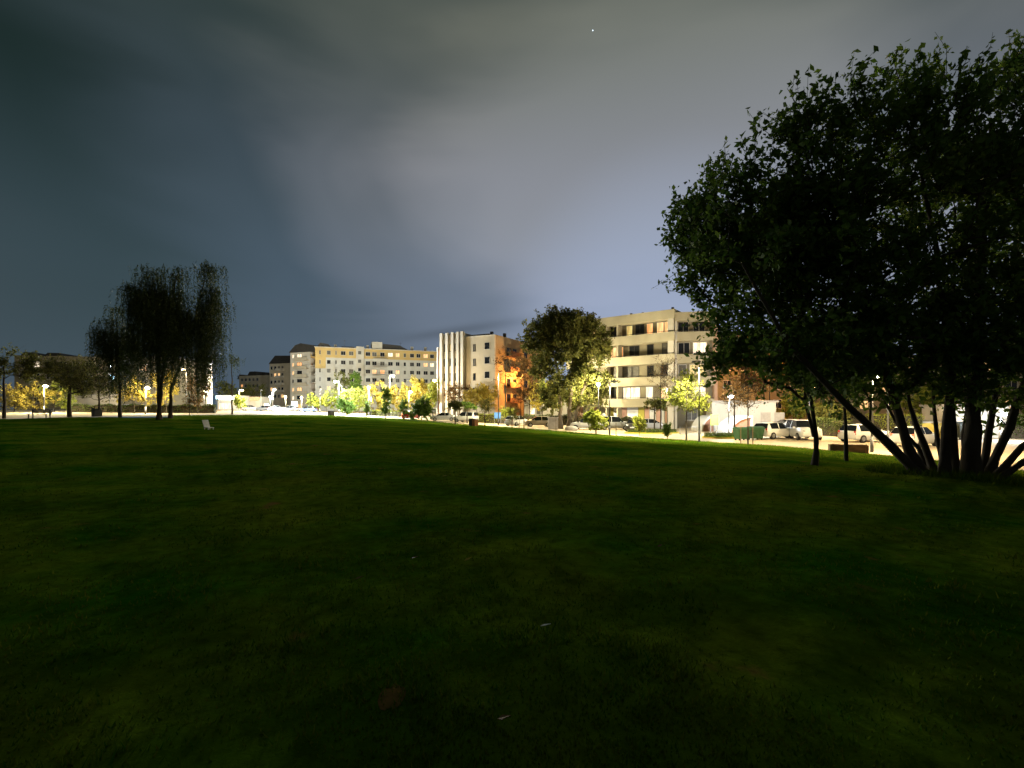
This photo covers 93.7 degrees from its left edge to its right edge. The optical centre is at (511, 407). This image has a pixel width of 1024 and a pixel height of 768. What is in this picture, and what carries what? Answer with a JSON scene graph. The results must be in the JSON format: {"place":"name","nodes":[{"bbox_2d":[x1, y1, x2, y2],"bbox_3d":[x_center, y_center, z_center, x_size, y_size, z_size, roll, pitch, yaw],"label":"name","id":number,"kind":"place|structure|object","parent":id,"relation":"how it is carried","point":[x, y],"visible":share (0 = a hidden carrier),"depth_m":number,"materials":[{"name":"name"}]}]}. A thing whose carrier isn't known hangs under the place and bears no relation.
{"place":"outdoors","nodes":[
{"label":"outdoors","id":0,"kind":"place"},
{"bbox_2d":[0,416,1023,767],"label":"lawn","id":1,"kind":"structure","parent":0,"point":[768,634],"depth_m":4.02,"materials":[{"name":"plant"}]},
{"bbox_2d":[83,304,156,416],"bbox_3d":[-41.021,-4.847,50.527,6.151,11.667,6.065,0,0,-42],"label":"willow tree","id":2,"kind":"object","parent":1,"relation":"on","point":[105,348],"visible":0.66,"depth_m":49.18,"materials":[{"name":"green plant"}]},
{"bbox_2d":[109,262,206,419],"bbox_3d":[-34.418,-6.311,46.089,8.130,15.145,6.754,0,0,36],"label":"willow tree","id":3,"kind":"object","parent":1,"relation":"on","point":[157,317],"visible":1,"depth_m":45.13,"materials":[{"name":"green plant"}]},
{"bbox_2d":[168,260,237,418],"bbox_3d":[-30.918,-6.853,48.068,6.375,16.086,5.205,0,0,24],"label":"willow tree","id":4,"kind":"object","parent":1,"relation":"on","point":[212,307],"visible":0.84,"depth_m":47.56,"materials":[{"name":"green plant"}]},
{"bbox_2d":[381,387,391,417],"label":"columnar tree","id":5,"kind":"object","parent":1,"relation":"on","point":[385,396],"visible":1,"depth_m":83.87,"materials":[{"name":"green plant"}]},
{"bbox_2d":[378,683,405,709],"bbox_3d":[-0.637,1.527,2.557,0.139,0.018,0.239,0,0,0],"label":"soil patch","id":6,"kind":"object","parent":1,"relation":"on","point":[388,697],"visible":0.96,"depth_m":2.53,"materials":[{"name":"soil"}]},
{"bbox_2d":[406,396,435,419],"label":"dark shrub","id":7,"kind":"object","parent":1,"relation":"on","point":[423,408],"visible":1,"depth_m":79.18,"materials":[{"name":"green plant"}]},
{"bbox_2d":[445,399,462,424],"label":"umbrella tree","id":8,"kind":"object","parent":1,"relation":"on","point":[455,405],"visible":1,"depth_m":65.49,"materials":[{"name":"green plant"}]},
{"bbox_2d":[478,395,495,425],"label":"young tree","id":9,"kind":"object","parent":1,"relation":"on","point":[486,407],"visible":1,"depth_m":65.82,"materials":[{"name":"green plant"}]},
{"bbox_2d":[510,381,539,411],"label":"young tree","id":10,"kind":"object","parent":1,"relation":"on","point":[523,395],"visible":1,"depth_m":59.58,"materials":[{"name":"green plant"}]},
{"bbox_2d":[582,407,608,433],"bbox_3d":[8.933,1.410,51.474,3.113,3.116,3.435,0,0,0],"label":"leafy bush","id":11,"kind":"object","parent":1,"relation":"on","point":[595,418],"visible":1,"depth_m":50.73,"materials":[{"name":"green plant"}]},
{"bbox_2d":[658,369,711,440],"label":"young tree","id":12,"kind":"object","parent":1,"relation":"on","point":[680,400],"visible":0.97,"depth_m":40.69,"materials":[{"name":"green plant"}]},
{"bbox_2d":[691,361,700,441],"bbox_3d":[14.775,-0.448,38.500,0.680,6.691,0.380,0,0,0],"label":"street lamp","id":13,"kind":"object","parent":1,"relation":"on","point":[694,362],"visible":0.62,"depth_m":38.45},
{"bbox_2d":[721,369,774,443],"bbox_3d":[17.935,-0.320,36.698,4.119,6.559,3.763,0,0,0],"label":"young tree","id":14,"kind":"object","parent":1,"relation":"on","point":[756,389],"visible":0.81,"depth_m":36.45,"materials":[{"name":"brown plant"}]},
{"bbox_2d":[653,136,882,465],"bbox_3d":[7.539,-2.894,14.732,6.318,9.484,4.052,0,0,0],"label":"broadleaf tree","id":15,"kind":"object","parent":1,"relation":"on","point":[727,357],"visible":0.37,"depth_m":14.48,"materials":[{"name":"green plant"}]},
{"bbox_2d":[828,444,868,453],"bbox_3d":[20.640,2.529,29.472,2.000,0.650,0.560,0,0,20],"label":"planter trough","id":16,"kind":"object","parent":1,"relation":"on","point":[853,448],"visible":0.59,"depth_m":29.23,"materials":[{"name":"brown wood"}]},
{"bbox_2d":[785,312,912,460],"bbox_3d":[13.338,-1.056,19.139,4.417,6.430,4.126,0,0,-40],"label":"broadleaf tree","id":17,"kind":"object","parent":1,"relation":"on","point":[846,455],"visible":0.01,"depth_m":18.95,"materials":[{"name":"green plant"}]},
{"bbox_2d":[675,28,1023,478],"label":"broadleaf tree","id":18,"kind":"object","parent":1,"relation":"on","point":[829,234],"visible":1,"depth_m":11.90,"materials":[{"name":"green plant"}]},
{"bbox_2d":[0,409,1023,469],"bbox_3d":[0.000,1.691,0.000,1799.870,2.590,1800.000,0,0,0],"label":"road","id":19,"kind":"structure","parent":0,"point":[880,448],"depth_m":53.80,"materials":[{"name":"asphalt"}]},
{"bbox_2d":[0,389,34,411],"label":"lit tree","id":20,"kind":"object","parent":19,"relation":"on","point":[9,404],"visible":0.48,"depth_m":75.69,"materials":[{"name":"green plant"}]},
{"bbox_2d":[0,342,57,418],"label":"bare tree","id":21,"kind":"object","parent":19,"relation":"on","point":[27,362],"visible":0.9,"depth_m":52.16,"materials":[{"name":"plant"}]},
{"bbox_2d":[0,381,64,409],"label":"lit tree","id":22,"kind":"object","parent":19,"relation":"on","point":[19,400],"visible":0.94,"depth_m":73.46,"materials":[{"name":"yellow plant"}]},
{"bbox_2d":[27,383,81,411],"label":"lit tree","id":23,"kind":"object","parent":19,"relation":"on","point":[64,399],"visible":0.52,"depth_m":77.77,"materials":[{"name":"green plant"}]},
{"bbox_2d":[14,352,116,409],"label":"apartment block","id":24,"kind":"structure","parent":19,"relation":"on","point":[25,384],"depth_m":121.57,"materials":[{"name":"brown"}]},
{"bbox_2d":[27,353,107,416],"bbox_3d":[-49.974,-2.532,54.110,7.215,7.469,7.177,0,0,0],"label":"bare tree","id":25,"kind":"object","parent":19,"relation":"on","point":[70,375],"visible":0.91,"depth_m":53.14,"materials":[{"name":"plant"}]},
{"bbox_2d":[71,395,117,405],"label":"boundary wall","id":26,"kind":"structure","parent":19,"relation":"on","point":[88,401],"depth_m":88.92,"materials":[{"name":"concrete"}]},
{"bbox_2d":[73,362,122,407],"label":"bare tree","id":27,"kind":"object","parent":19,"relation":"on","point":[94,389],"visible":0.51,"depth_m":54.71,"materials":[{"name":"brown plant"}]},
{"bbox_2d":[114,376,156,413],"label":"lit tree","id":28,"kind":"object","parent":19,"relation":"on","point":[142,397],"visible":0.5,"depth_m":71.76,"materials":[{"name":"yellow plant"}]},
{"bbox_2d":[71,403,215,412],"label":"hedge","id":29,"kind":"object","parent":19,"relation":"on","point":[205,408],"visible":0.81,"depth_m":78.46,"materials":[{"name":"green plant"}]},
{"bbox_2d":[148,373,179,412],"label":"lit tree","id":30,"kind":"object","parent":19,"relation":"on","point":[165,395],"visible":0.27,"depth_m":73.96,"materials":[{"name":"yellow plant"}]},
{"bbox_2d":[117,359,211,405],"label":"apartment block","id":31,"kind":"structure","parent":19,"relation":"on","point":[177,399],"depth_m":109.95,"materials":[{"name":"grey"}]},
{"bbox_2d":[177,385,198,414],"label":"young tree","id":32,"kind":"object","parent":19,"relation":"on","point":[190,401],"visible":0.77,"depth_m":58.08,"materials":[{"name":"green plant"}]},
{"bbox_2d":[185,375,213,413],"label":"lit tree","id":33,"kind":"object","parent":19,"relation":"on","point":[201,401],"visible":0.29,"depth_m":76.02,"materials":[{"name":"green plant"}]},
{"bbox_2d":[213,380,246,400],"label":"dark tree","id":34,"kind":"object","parent":19,"relation":"on","point":[227,388],"visible":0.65,"depth_m":156.98,"materials":[{"name":"green plant"}]},
{"bbox_2d":[216,354,245,414],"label":"palm tree","id":35,"kind":"object","parent":19,"relation":"on","point":[233,362],"visible":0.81,"depth_m":69.97,"materials":[{"name":"green plant"}]},
{"bbox_2d":[218,395,248,409],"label":"shop","id":36,"kind":"structure","parent":19,"relation":"on","point":[224,402],"depth_m":140.00,"materials":[{"name":"white"}]},
{"bbox_2d":[233,394,246,408],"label":"lit tree","id":37,"kind":"object","parent":19,"relation":"on","point":[237,400],"visible":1,"depth_m":117.72,"materials":[{"name":"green plant"}]},
{"bbox_2d":[237,371,269,396],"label":"apartment block","id":38,"kind":"structure","parent":19,"relation":"on","point":[254,378],"depth_m":236.20,"materials":[{"name":"grey concrete"}]},
{"bbox_2d":[241,382,267,396],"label":"dark tree","id":39,"kind":"object","parent":19,"relation":"on","point":[248,390],"visible":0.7,"depth_m":171.67,"materials":[{"name":"green plant"}]},
{"bbox_2d":[249,397,269,406],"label":"kiosk","id":40,"kind":"object","parent":19,"relation":"on","point":[257,401],"visible":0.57,"depth_m":150.00,"materials":[{"name":"brown"}]},
{"bbox_2d":[269,356,289,406],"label":"apartment block","id":41,"kind":"structure","parent":19,"relation":"on","point":[280,374],"depth_m":202.17,"materials":[{"name":"grey concrete"}]},
{"bbox_2d":[289,343,314,408],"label":"apartment block","id":42,"kind":"structure","parent":19,"relation":"on","point":[301,369],"depth_m":171.89,"materials":[{"name":"brown"}]},
{"bbox_2d":[308,389,338,411],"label":"lit tree","id":43,"kind":"object","parent":19,"relation":"on","point":[324,402],"visible":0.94,"depth_m":116.83,"materials":[{"name":"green plant"}]},
{"bbox_2d":[331,370,353,397],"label":"lit tree","id":44,"kind":"object","parent":19,"relation":"on","point":[346,383],"visible":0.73,"depth_m":134.95,"materials":[{"name":"green plant"}]},
{"bbox_2d":[335,395,357,414],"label":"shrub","id":45,"kind":"object","parent":19,"relation":"on","point":[346,407],"visible":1,"depth_m":96.06,"materials":[{"name":"green plant"}]},
{"bbox_2d":[340,387,364,413],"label":"lit tree","id":46,"kind":"object","parent":19,"relation":"on","point":[347,391],"visible":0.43,"depth_m":111.11,"materials":[{"name":"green plant"}]},
{"bbox_2d":[348,370,363,392],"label":"tree","id":47,"kind":"object","parent":19,"relation":"on","point":[355,383],"visible":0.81,"depth_m":131.70,"materials":[{"name":"green plant"}]},
{"bbox_2d":[348,387,373,414],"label":"lit tree","id":48,"kind":"object","parent":19,"relation":"on","point":[366,399],"visible":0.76,"depth_m":103.76,"materials":[{"name":"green plant"}]},
{"bbox_2d":[311,340,436,411],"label":"apartment block","id":49,"kind":"structure","parent":19,"relation":"on","point":[378,361],"depth_m":171.27,"materials":[{"name":"beige concrete"}]},
{"bbox_2d":[363,380,384,410],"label":"lit tree","id":50,"kind":"object","parent":19,"relation":"on","point":[379,400],"visible":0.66,"depth_m":115.02,"materials":[{"name":"yellow plant"}]},
{"bbox_2d":[369,410,400,416],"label":"hedge","id":51,"kind":"object","parent":19,"relation":"on","point":[379,413],"visible":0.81,"depth_m":98.22,"materials":[{"name":"green plant"}]},
{"bbox_2d":[386,384,407,412],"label":"lit tree","id":52,"kind":"object","parent":19,"relation":"on","point":[394,399],"visible":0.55,"depth_m":106.54,"materials":[{"name":"yellow plant"}]},
{"bbox_2d":[394,375,436,410],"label":"lit tree","id":53,"kind":"object","parent":19,"relation":"on","point":[417,388],"visible":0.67,"depth_m":100.05,"materials":[{"name":"yellow plant"}]},
{"bbox_2d":[424,379,439,415],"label":"lit tree","id":54,"kind":"object","parent":19,"relation":"on","point":[433,393],"visible":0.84,"depth_m":97.48,"materials":[{"name":"yellow plant"}]},
{"bbox_2d":[430,412,454,420],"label":"parked car","id":55,"kind":"object","parent":19,"relation":"on","point":[445,416],"visible":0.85,"depth_m":83.20,"materials":[{"name":"silver paint"}]},
{"bbox_2d":[443,381,470,415],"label":"lit tree","id":56,"kind":"object","parent":19,"relation":"on","point":[454,391],"visible":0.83,"depth_m":91.32,"materials":[{"name":"brown plant"}]},
{"bbox_2d":[454,412,478,421],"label":"parked car","id":57,"kind":"object","parent":19,"relation":"on","point":[462,417],"visible":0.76,"depth_m":82.16,"materials":[{"name":"white paint"}]},
{"bbox_2d":[460,401,479,422],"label":"umbrella tree","id":58,"kind":"object","parent":19,"relation":"on","point":[468,405],"visible":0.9,"depth_m":77.47,"materials":[{"name":"green plant"}]},
{"bbox_2d":[462,385,499,411],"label":"lit tree","id":59,"kind":"object","parent":19,"relation":"on","point":[469,394],"visible":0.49,"depth_m":86.46,"materials":[{"name":"yellow plant"}]},
{"bbox_2d":[473,382,499,413],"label":"lit tree","id":60,"kind":"object","parent":19,"relation":"on","point":[482,390],"visible":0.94,"depth_m":83.04,"materials":[{"name":"yellow plant"}]},
{"bbox_2d":[437,331,542,416],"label":"office building","id":61,"kind":"structure","parent":19,"relation":"on","point":[462,357],"depth_m":95.35,"materials":[{"name":"paint"}]},
{"bbox_2d":[478,413,505,423],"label":"hedge","id":62,"kind":"object","parent":19,"relation":"on","point":[489,418],"visible":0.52,"depth_m":81.34,"materials":[{"name":"green plant"}]},
{"bbox_2d":[491,345,515,406],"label":"bare tree","id":63,"kind":"object","parent":19,"relation":"on","point":[505,370],"visible":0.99,"depth_m":81.90,"materials":[{"name":"brown plant"}]},
{"bbox_2d":[504,416,526,425],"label":"parked car","id":64,"kind":"object","parent":19,"relation":"on","point":[518,421],"visible":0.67,"depth_m":71.77,"materials":[{"name":"white paint"}]},
{"bbox_2d":[510,353,539,413],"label":"lit tree","id":65,"kind":"object","parent":19,"relation":"on","point":[525,362],"visible":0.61,"depth_m":85.65,"materials":[{"name":"orange plant"}]},
{"bbox_2d":[524,416,547,426],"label":"parked car","id":66,"kind":"object","parent":19,"relation":"on","point":[539,421],"visible":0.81,"depth_m":69.19,"materials":[{"name":"beige paint"}]},
{"bbox_2d":[528,379,562,415],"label":"lit tree","id":67,"kind":"object","parent":19,"relation":"on","point":[536,403],"visible":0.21,"depth_m":75.94,"materials":[{"name":"yellow plant"}]},
{"bbox_2d":[523,414,567,424],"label":"hedge","id":68,"kind":"object","parent":19,"relation":"on","point":[531,416],"visible":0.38,"depth_m":79.33,"materials":[{"name":"green plant"}]},
{"bbox_2d":[524,396,571,415],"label":"pavilion","id":69,"kind":"structure","parent":19,"relation":"on","point":[537,412],"depth_m":87.11,"materials":[{"name":"concrete"}]},
{"bbox_2d":[547,417,557,429],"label":"stone block","id":70,"kind":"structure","parent":19,"relation":"on","point":[553,423],"depth_m":61.52,"materials":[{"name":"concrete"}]},
{"bbox_2d":[516,303,620,428],"bbox_3d":[7.376,-5.409,63.853,13.931,16.869,8.502,0,0,0],"label":"poplar tree","id":71,"kind":"object","parent":19,"relation":"on","point":[575,337],"visible":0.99,"depth_m":62.86,"materials":[{"name":"green plant"}]},
{"bbox_2d":[583,379,613,415],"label":"lit tree","id":72,"kind":"object","parent":19,"relation":"on","point":[602,395],"visible":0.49,"depth_m":67.14,"materials":[{"name":"green plant"}]},
{"bbox_2d":[602,416,626,429],"bbox_3d":[13.460,1.969,62.997,4.364,1.789,2.140,0,0,9],"label":"parked car","id":73,"kind":"object","parent":19,"relation":"on","point":[616,422],"visible":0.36,"depth_m":62.14,"materials":[{"name":"silver paint"}]},
{"bbox_2d":[566,307,679,428],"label":"apartment block","id":74,"kind":"structure","parent":19,"relation":"on","point":[641,341],"depth_m":70.14,"materials":[{"name":"paint"}]},
{"bbox_2d":[629,345,639,356],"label":"window","id":75,"kind":"structure","parent":74,"relation":"in","point":[633,350],"depth_m":71.24,"materials":[{"name":"black glass"}]},
{"bbox_2d":[630,387,639,398],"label":"window","id":76,"kind":"structure","parent":74,"relation":"in","point":[634,391],"depth_m":71.21,"materials":[{"name":"white"}]},
{"bbox_2d":[632,415,647,435],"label":"young tree","id":77,"kind":"object","parent":19,"relation":"on","point":[639,421],"visible":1,"depth_m":49.68,"materials":[{"name":"green plant"}]},
{"bbox_2d":[624,428,679,433],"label":"traffic island","id":78,"kind":"structure","parent":19,"relation":"on","point":[648,431],"depth_m":54.01,"materials":[{"name":"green concrete"}]},
{"bbox_2d":[646,355,681,428],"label":"bare tree","id":79,"kind":"object","parent":78,"relation":"on","point":[663,376],"visible":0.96,"depth_m":55.38,"materials":[{"name":"green plant"}]},
{"bbox_2d":[644,419,665,428],"bbox_3d":[18.185,2.128,62.996,4.564,1.479,2.060,0,0,11],"label":"parked car","id":80,"kind":"object","parent":19,"relation":"on","point":[650,423],"visible":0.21,"depth_m":62.14,"materials":[{"name":"silver paint"}]},
{"bbox_2d":[643,396,669,428],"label":"umbrella tree","id":81,"kind":"object","parent":19,"relation":"on","point":[654,403],"visible":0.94,"depth_m":56.60,"materials":[{"name":"green plant"}]},
{"bbox_2d":[674,311,717,428],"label":"apartment wing","id":82,"kind":"structure","parent":19,"relation":"on","point":[686,341],"depth_m":66.59,"materials":[{"name":"paint"}]},
{"bbox_2d":[678,342,689,353],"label":"window","id":83,"kind":"structure","parent":82,"relation":"in","point":[683,347],"depth_m":67.20,"materials":[{"name":"black glass"}]},
{"bbox_2d":[685,408,697,420],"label":"window","id":84,"kind":"structure","parent":82,"relation":"in","point":[691,416],"depth_m":66.99,"materials":[{"name":"glass"}]},
{"bbox_2d":[693,342,706,353],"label":"window","id":85,"kind":"structure","parent":82,"relation":"in","point":[701,346],"depth_m":66.83,"materials":[{"name":"white"}]},
{"bbox_2d":[691,415,715,431],"bbox_3d":[23.256,1.853,58.381,1.750,1.900,2.600,0,0,-6],"label":"garage canopy","id":86,"kind":"object","parent":19,"relation":"on","point":[705,422],"visible":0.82,"depth_m":57.34,"materials":[{"name":"plastic"}]},
{"bbox_2d":[702,432,733,438],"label":"traffic island","id":87,"kind":"structure","parent":19,"relation":"on","point":[724,435],"depth_m":45.63,"materials":[{"name":"green plant"}]},
{"bbox_2d":[717,379,758,426],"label":"bare tree","id":88,"kind":"object","parent":87,"relation":"on","point":[730,403],"visible":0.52,"depth_m":45.90,"materials":[{"name":"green plant"}]},
{"bbox_2d":[716,415,752,432],"bbox_3d":[24.725,1.828,53.431,2.750,2.000,2.600,0,0,-6],"label":"garage canopy","id":89,"kind":"object","parent":19,"relation":"on","point":[740,420],"visible":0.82,"depth_m":52.45,"materials":[{"name":"plastic"}]},
{"bbox_2d":[732,427,751,440],"bbox_3d":[20.568,2.300,43.000,1.267,1.205,0.986,0,0,-9],"label":"waste container","id":90,"kind":"object","parent":19,"relation":"on","point":[736,432],"visible":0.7,"depth_m":42.63,"materials":[{"name":"green plastic"}]},
{"bbox_2d":[705,400,784,429],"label":"pavilion","id":91,"kind":"structure","parent":19,"relation":"on","point":[762,412],"depth_m":58.66,"materials":[{"name":"concrete"}]},
{"bbox_2d":[749,426,764,439],"bbox_3d":[22.040,2.273,43.500,1.296,1.232,1.008,0,0,-6],"label":"waste container","id":92,"kind":"object","parent":19,"relation":"on","point":[758,432],"visible":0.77,"depth_m":43.10,"materials":[{"name":"green plastic"}]},
{"bbox_2d":[754,422,793,438],"bbox_3d":[24.543,2.085,45.009,4.064,1.529,2.040,0,0,-26],"label":"parked car","id":93,"kind":"object","parent":19,"relation":"on","point":[773,430],"visible":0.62,"depth_m":44.02,"materials":[{"name":"white paint"}]},
{"bbox_2d":[718,334,846,419],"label":"apartment block","id":94,"kind":"structure","parent":19,"relation":"on","point":[773,396],"depth_m":78.56,"materials":[{"name":"brown brick"}]},
{"bbox_2d":[776,388,821,418],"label":"lit tree","id":95,"kind":"object","parent":19,"relation":"on","point":[787,406],"visible":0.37,"depth_m":60.29,"materials":[{"name":"green plant"}]},
{"bbox_2d":[785,419,821,439],"bbox_3d":[26.616,1.959,43.980,2.140,1.789,4.364,0,0,11],"label":"parked car","id":96,"kind":"object","parent":19,"relation":"on","point":[798,429],"visible":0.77,"depth_m":43.10,"materials":[{"name":"white paint"}]},
{"bbox_2d":[816,417,852,436],"bbox_3d":[32.286,1.978,48.493,1.727,2.158,3.421,0,0,-22],"label":"hedge","id":97,"kind":"object","parent":19,"relation":"on","point":[830,426],"visible":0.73,"depth_m":48.01,"materials":[{"name":"green plant"}]},
{"bbox_2d":[810,399,861,420],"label":"lit tree","id":98,"kind":"object","parent":19,"relation":"on","point":[821,412],"visible":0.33,"depth_m":51.37,"materials":[{"name":"green plant"}]},
{"bbox_2d":[838,424,886,442],"bbox_3d":[30.086,2.120,41.006,4.064,1.529,2.040,0,0,-17],"label":"parked car","id":99,"kind":"object","parent":19,"relation":"on","point":[861,433],"visible":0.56,"depth_m":40.00,"materials":[{"name":"white paint"}]},
{"bbox_2d":[865,413,924,433],"bbox_3d":[39.368,1.749,49.500,4.836,2.611,1.626,0,0,12],"label":"hedge","id":100,"kind":"object","parent":19,"relation":"on","point":[880,421],"visible":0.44,"depth_m":49.08,"materials":[{"name":"green plant"}]},
{"bbox_2d":[889,426,935,446],"bbox_3d":[31.036,2.151,37.010,4.064,1.529,2.040,0,0,-29],"label":"parked car","id":101,"kind":"object","parent":19,"relation":"on","point":[894,436],"visible":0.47,"depth_m":36.33,"materials":[{"name":"white paint"}]},
{"bbox_2d":[900,385,957,414],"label":"lit tree","id":102,"kind":"object","parent":19,"relation":"on","point":[918,410],"visible":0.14,"depth_m":60.30,"materials":[{"name":"green plant"}]},
{"bbox_2d":[848,355,1023,423],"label":"apartment block","id":103,"kind":"structure","parent":19,"relation":"on","point":[884,411],"depth_m":82.23,"materials":[{"name":"brown"}]},
{"bbox_2d":[919,404,1010,437],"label":"pavilion","id":104,"kind":"structure","parent":19,"relation":"on","point":[926,409],"depth_m":47.61,"materials":[{"name":"concrete"}]},
{"bbox_2d":[1010,414,1023,438],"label":"hedge","id":105,"kind":"object","parent":19,"relation":"on","point":[1018,432],"visible":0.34,"depth_m":45.22,"materials":[{"name":"green plant"}]},
{"bbox_2d":[0,0,1023,428],"label":"sky","id":106,"kind":"structure","parent":0,"point":[404,173],"materials":[{"name":"grey"}]},
{"bbox_2d":[170,414,1023,474],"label":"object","id":107,"kind":"structure","parent":0,"point":[835,454],"depth_m":36.03,"materials":[{"name":"concrete"}]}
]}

